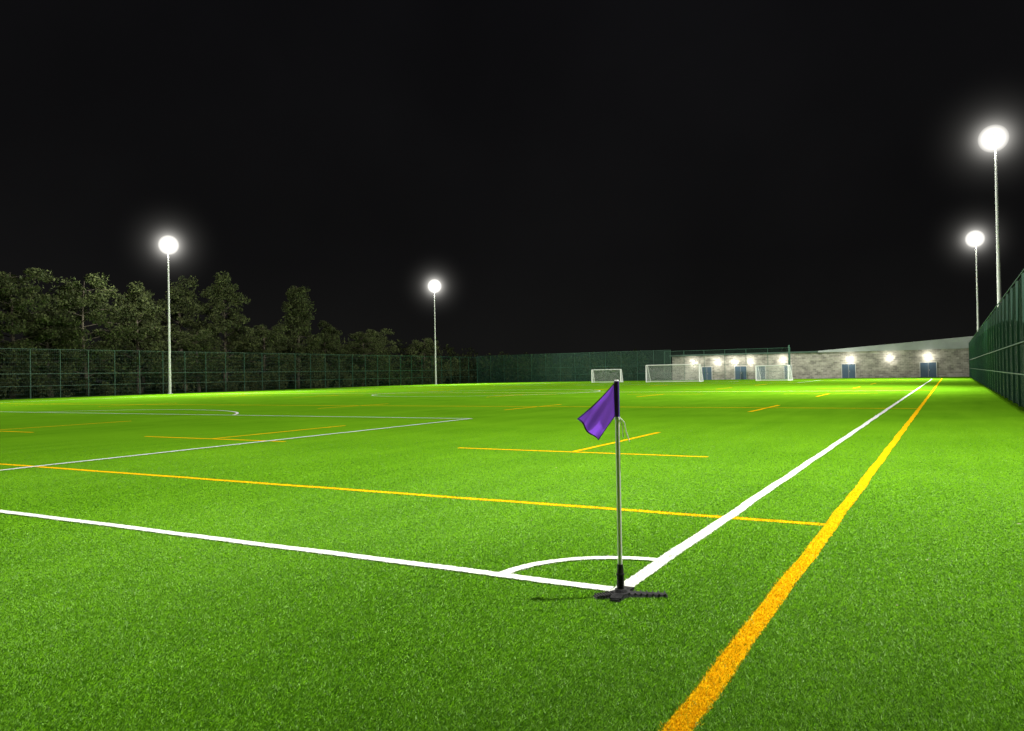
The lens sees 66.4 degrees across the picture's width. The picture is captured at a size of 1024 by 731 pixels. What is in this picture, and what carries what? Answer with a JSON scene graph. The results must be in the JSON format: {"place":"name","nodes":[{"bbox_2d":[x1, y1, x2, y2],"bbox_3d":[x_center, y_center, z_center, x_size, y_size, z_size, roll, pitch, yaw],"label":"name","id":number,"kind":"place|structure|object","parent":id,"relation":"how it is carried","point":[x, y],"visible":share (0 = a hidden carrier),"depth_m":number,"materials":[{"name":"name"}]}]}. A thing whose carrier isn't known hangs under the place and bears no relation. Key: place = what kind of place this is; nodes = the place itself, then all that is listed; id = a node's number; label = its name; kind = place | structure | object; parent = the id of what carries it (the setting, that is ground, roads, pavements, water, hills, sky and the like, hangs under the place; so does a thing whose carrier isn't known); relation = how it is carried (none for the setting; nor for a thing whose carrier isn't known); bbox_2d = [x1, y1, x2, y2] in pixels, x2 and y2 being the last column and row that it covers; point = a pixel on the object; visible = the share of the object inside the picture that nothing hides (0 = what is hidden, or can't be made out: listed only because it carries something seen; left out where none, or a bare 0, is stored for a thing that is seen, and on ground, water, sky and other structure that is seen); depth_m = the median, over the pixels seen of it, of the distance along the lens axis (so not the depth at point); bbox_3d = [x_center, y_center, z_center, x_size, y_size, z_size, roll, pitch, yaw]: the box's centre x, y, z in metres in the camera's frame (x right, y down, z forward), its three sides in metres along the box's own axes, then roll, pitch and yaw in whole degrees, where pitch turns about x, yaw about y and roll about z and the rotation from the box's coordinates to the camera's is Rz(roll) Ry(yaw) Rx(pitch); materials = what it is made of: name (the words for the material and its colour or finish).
{"place":"outdoors","nodes":[
{"label":"outdoors","id":0,"kind":"place"},
{"bbox_2d":[0,372,1023,407],"bbox_3d":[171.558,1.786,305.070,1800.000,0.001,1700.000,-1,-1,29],"label":"ground","id":1,"kind":"structure","parent":0,"point":[641,377],"depth_m":140.01,"materials":[{"name":"green plant"}]},
{"bbox_2d":[0,267,80,397],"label":"broadleaf tree","id":2,"kind":"object","parent":1,"relation":"on","point":[8,289],"visible":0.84,"depth_m":84.91,"materials":[{"name":"green plant"}]},
{"bbox_2d":[0,308,96,396],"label":"broadleaf tree","id":3,"kind":"object","parent":1,"relation":"on","point":[32,326],"visible":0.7,"depth_m":86.52,"materials":[{"name":"green plant"}]},
{"bbox_2d":[22,272,140,394],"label":"broadleaf tree","id":4,"kind":"object","parent":1,"relation":"on","point":[76,300],"visible":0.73,"depth_m":91.83,"materials":[{"name":"green plant"}]},
{"bbox_2d":[102,281,167,392],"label":"birch tree","id":5,"kind":"object","parent":1,"relation":"on","point":[134,297],"visible":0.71,"depth_m":100.31,"materials":[{"name":"green plant"}]},
{"bbox_2d":[109,290,181,392],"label":"conifer tree","id":6,"kind":"object","parent":1,"relation":"on","point":[129,353],"visible":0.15,"depth_m":106.17,"materials":[{"name":"green plant"}]},
{"bbox_2d":[155,275,215,390],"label":"birch tree","id":7,"kind":"object","parent":1,"relation":"on","point":[180,296],"visible":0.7,"depth_m":111.62,"materials":[{"name":"green plant"}]},
{"bbox_2d":[164,328,231,391],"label":"broadleaf tree","id":8,"kind":"object","parent":1,"relation":"on","point":[200,342],"visible":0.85,"depth_m":102.91,"materials":[{"name":"green plant"}]},
{"bbox_2d":[190,271,252,387],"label":"birch tree","id":9,"kind":"object","parent":1,"relation":"on","point":[220,290],"visible":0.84,"depth_m":114.67,"materials":[{"name":"green plant"}]},
{"bbox_2d":[0,352,472,398],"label":"hedge","id":10,"kind":"object","parent":1,"relation":"on","point":[105,389],"visible":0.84,"depth_m":107.80,"materials":[{"name":"green plant"}]},
{"bbox_2d":[226,324,297,379],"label":"broadleaf tree","id":11,"kind":"object","parent":1,"relation":"on","point":[258,341],"visible":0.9,"depth_m":115.11,"materials":[{"name":"green plant"}]},
{"bbox_2d":[266,286,332,387],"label":"conifer tree","id":12,"kind":"object","parent":1,"relation":"on","point":[298,301],"visible":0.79,"depth_m":125.49,"materials":[{"name":"green plant"}]},
{"bbox_2d":[0,328,648,392],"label":"distant trees","id":13,"kind":"object","parent":1,"relation":"on","point":[462,364],"visible":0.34,"depth_m":175.14,"materials":[{"name":"green plant"}]},
{"bbox_2d":[301,335,348,385],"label":"broadleaf tree","id":14,"kind":"object","parent":1,"relation":"on","point":[331,345],"visible":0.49,"depth_m":129.36,"materials":[{"name":"green plant"}]},
{"bbox_2d":[317,320,349,386],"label":"birch tree","id":15,"kind":"object","parent":1,"relation":"on","point":[328,331],"visible":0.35,"depth_m":134.86,"materials":[{"name":"green plant"}]},
{"bbox_2d":[341,329,390,384],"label":"broadleaf tree","id":16,"kind":"object","parent":1,"relation":"on","point":[354,345],"visible":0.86,"depth_m":138.84,"materials":[{"name":"green plant"}]},
{"bbox_2d":[357,328,399,384],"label":"broadleaf tree","id":17,"kind":"object","parent":1,"relation":"on","point":[392,348],"visible":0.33,"depth_m":149.04,"materials":[{"name":"green plant"}]},
{"bbox_2d":[406,338,442,376],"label":"broadleaf tree","id":18,"kind":"object","parent":1,"relation":"on","point":[423,348],"visible":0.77,"depth_m":155.66,"materials":[{"name":"green plant"}]},
{"bbox_2d":[0,377,1023,730],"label":"sports pitch turf","id":19,"kind":"structure","parent":1,"relation":"on","point":[950,405],"depth_m":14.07,"materials":[{"name":"green plant"}]},
{"bbox_2d":[163,243,174,393],"bbox_3d":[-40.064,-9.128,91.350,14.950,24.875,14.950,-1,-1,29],"label":"floodlight mast","id":20,"kind":"object","parent":19,"relation":"on","point":[167,245],"visible":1,"depth_m":91.27,"materials":[{"name":"metal"}]},
{"bbox_2d":[0,348,476,398],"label":"fence","id":21,"kind":"object","parent":19,"relation":"on","point":[226,372],"visible":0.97,"depth_m":99.95,"materials":[{"name":"green metal"}]},
{"bbox_2d":[431,285,437,383],"bbox_3d":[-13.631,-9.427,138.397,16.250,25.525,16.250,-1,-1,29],"label":"floodlight mast","id":22,"kind":"object","parent":19,"relation":"on","point":[434,286],"visible":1,"depth_m":138.37,"materials":[{"name":"metal"}]},
{"bbox_2d":[0,379,885,589],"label":"white pitch line markings","id":23,"kind":"object","parent":19,"relation":"on","point":[505,574],"visible":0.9,"depth_m":6.99,"materials":[{"name":"paint"}]},
{"bbox_2d":[0,378,942,730],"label":"yellow pitch line markings","id":24,"kind":"object","parent":19,"relation":"on","point":[872,472],"visible":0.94,"depth_m":9.50,"materials":[{"name":"paint"}]},
{"bbox_2d":[591,369,622,382],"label":"football goal","id":25,"kind":"object","parent":19,"relation":"on","point":[620,376],"visible":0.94,"depth_m":123.18,"materials":[{"name":"paint"}]},
{"bbox_2d":[577,380,667,601],"bbox_3d":[0.788,0.871,5.587,0.585,1.539,0.305,-1,-1,-16],"label":"corner flag","id":26,"kind":"object","parent":19,"relation":"on","point":[599,415],"visible":1,"depth_m":5.57,"materials":[{"name":"purple fabric"}]},
{"bbox_2d":[646,364,702,381],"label":"football goal","id":27,"kind":"object","parent":19,"relation":"on","point":[664,376],"visible":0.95,"depth_m":115.84,"materials":[{"name":"paint"}]},
{"bbox_2d":[664,348,790,379],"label":"fence","id":28,"kind":"object","parent":19,"relation":"on","point":[765,371],"visible":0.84,"depth_m":125.94,"materials":[{"name":"green metal"}]},
{"bbox_2d":[609,379,931,590],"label":"white touchline marking","id":29,"kind":"object","parent":19,"relation":"on","point":[769,488],"visible":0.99,"depth_m":8.61,"materials":[{"name":"paint"}]},
{"bbox_2d":[755,365,792,380],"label":"football goal","id":30,"kind":"object","parent":19,"relation":"on","point":[760,379],"visible":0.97,"depth_m":109.79,"materials":[{"name":"paint"}]},
{"bbox_2d":[788,345,789,378],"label":"gate post","id":31,"kind":"object","parent":19,"relation":"on","point":[789,357],"visible":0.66,"depth_m":121.05,"materials":[{"name":"green metal"}]},
{"bbox_2d":[969,269,1023,406],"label":"fence","id":32,"kind":"object","parent":19,"relation":"on","point":[996,353],"visible":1,"depth_m":38.01,"materials":[{"name":"green metal"}]},
{"bbox_2d":[477,350,670,382],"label":"fence","id":33,"kind":"object","parent":1,"relation":"on","point":[650,361],"visible":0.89,"depth_m":143.64,"materials":[{"name":"green metal"}]},
{"bbox_2d":[971,236,978,330],"bbox_3d":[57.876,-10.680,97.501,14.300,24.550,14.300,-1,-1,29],"label":"floodlight mast","id":34,"kind":"object","parent":1,"relation":"on","point":[976,238],"visible":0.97,"depth_m":97.40,"materials":[{"name":"metal"}]},
{"bbox_2d":[988,134,1001,306],"bbox_3d":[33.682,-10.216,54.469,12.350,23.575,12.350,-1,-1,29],"label":"floodlight mast","id":35,"kind":"object","parent":1,"relation":"on","point":[992,139],"visible":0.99,"depth_m":54.34,"materials":[{"name":"metal"}]},
{"bbox_2d":[0,0,1023,384],"label":"sky","id":36,"kind":"structure","parent":0,"point":[567,176],"materials":[{"name":"black"}]},
{"bbox_2d":[672,348,968,379],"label":"walls","id":37,"kind":"structure","parent":0,"point":[905,363],"depth_m":121.89,"materials":[{"name":"stone"}]},
{"bbox_2d":[701,366,711,379],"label":"door","id":38,"kind":"structure","parent":37,"relation":"attached to","point":[709,368],"depth_m":131.90,"materials":[{"name":"metal"}]},
{"bbox_2d":[734,366,746,378],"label":"door","id":39,"kind":"structure","parent":37,"relation":"attached to","point":[741,372],"depth_m":129.17,"materials":[{"name":"metal"}]},
{"bbox_2d":[671,351,817,356],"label":"flat roof","id":40,"kind":"structure","parent":37,"relation":"on","point":[748,353],"depth_m":128.42,"materials":[{"name":"metal"}]},
{"bbox_2d":[755,365,765,378],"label":"door","id":41,"kind":"structure","parent":37,"relation":"attached to","point":[761,375],"depth_m":127.56,"materials":[{"name":"metal"}]},
{"bbox_2d":[784,365,791,378],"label":"door","id":42,"kind":"structure","parent":37,"relation":"attached to","point":[785,367],"depth_m":125.64,"materials":[{"name":"metal"}]},
{"bbox_2d":[841,363,855,377],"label":"door","id":43,"kind":"structure","parent":37,"relation":"attached to","point":[848,370],"depth_m":121.12,"materials":[{"name":"metal"}]},
{"bbox_2d":[818,336,972,351],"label":"pitched roof","id":44,"kind":"structure","parent":37,"relation":"on","point":[957,343],"depth_m":116.09,"materials":[{"name":"grey metal"}]},
{"bbox_2d":[919,362,936,376],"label":"door","id":45,"kind":"structure","parent":37,"relation":"attached to","point":[928,369],"depth_m":115.77,"materials":[{"name":"metal"}]}
]}

